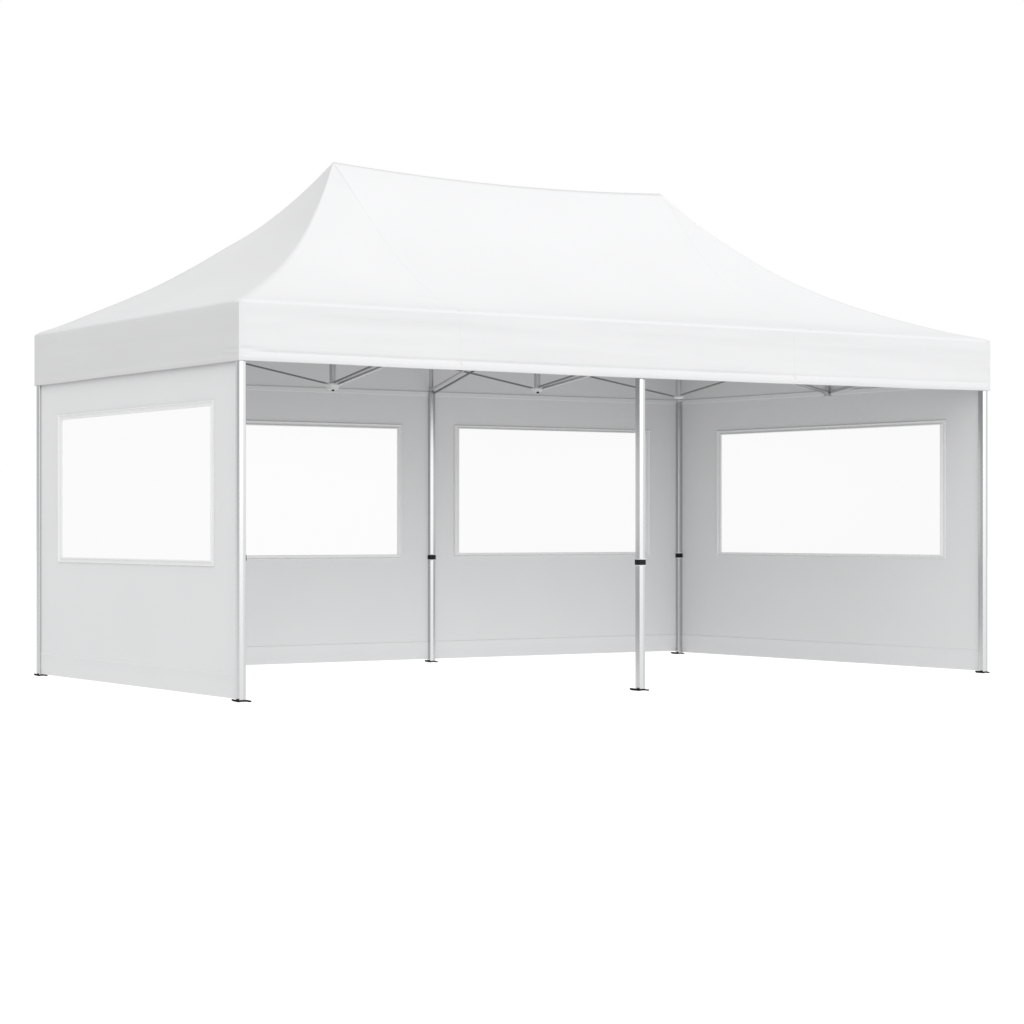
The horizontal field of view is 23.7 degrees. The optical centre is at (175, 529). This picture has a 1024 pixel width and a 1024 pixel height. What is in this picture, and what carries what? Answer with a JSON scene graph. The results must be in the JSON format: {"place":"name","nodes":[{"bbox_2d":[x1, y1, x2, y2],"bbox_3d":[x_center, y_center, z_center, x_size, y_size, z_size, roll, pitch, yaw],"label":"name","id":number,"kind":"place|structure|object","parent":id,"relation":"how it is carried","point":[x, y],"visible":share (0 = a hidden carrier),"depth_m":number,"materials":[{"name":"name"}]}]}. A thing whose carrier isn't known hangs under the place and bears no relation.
{"place":"outdoors","nodes":[
{"label":"outdoors","id":0,"kind":"place"},
{"bbox_2d":[0,551,1023,1023],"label":"ground","id":1,"kind":"structure","parent":0,"point":[594,839],"depth_m":7.89,"materials":[{"name":"white"}]},
{"bbox_2d":[34,162,989,701],"bbox_3d":[2.345,-0.717,16.971,6.185,3.545,3.166,0,0,-29],"label":"canopy tent","id":2,"kind":"object","parent":1,"relation":"on","point":[340,412],"visible":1,"depth_m":17.34,"materials":[{"name":"white fabric"}]},
{"bbox_2d":[0,0,1023,557],"label":"sky","id":3,"kind":"structure","parent":0,"point":[868,155],"materials":[{"name":"white"}]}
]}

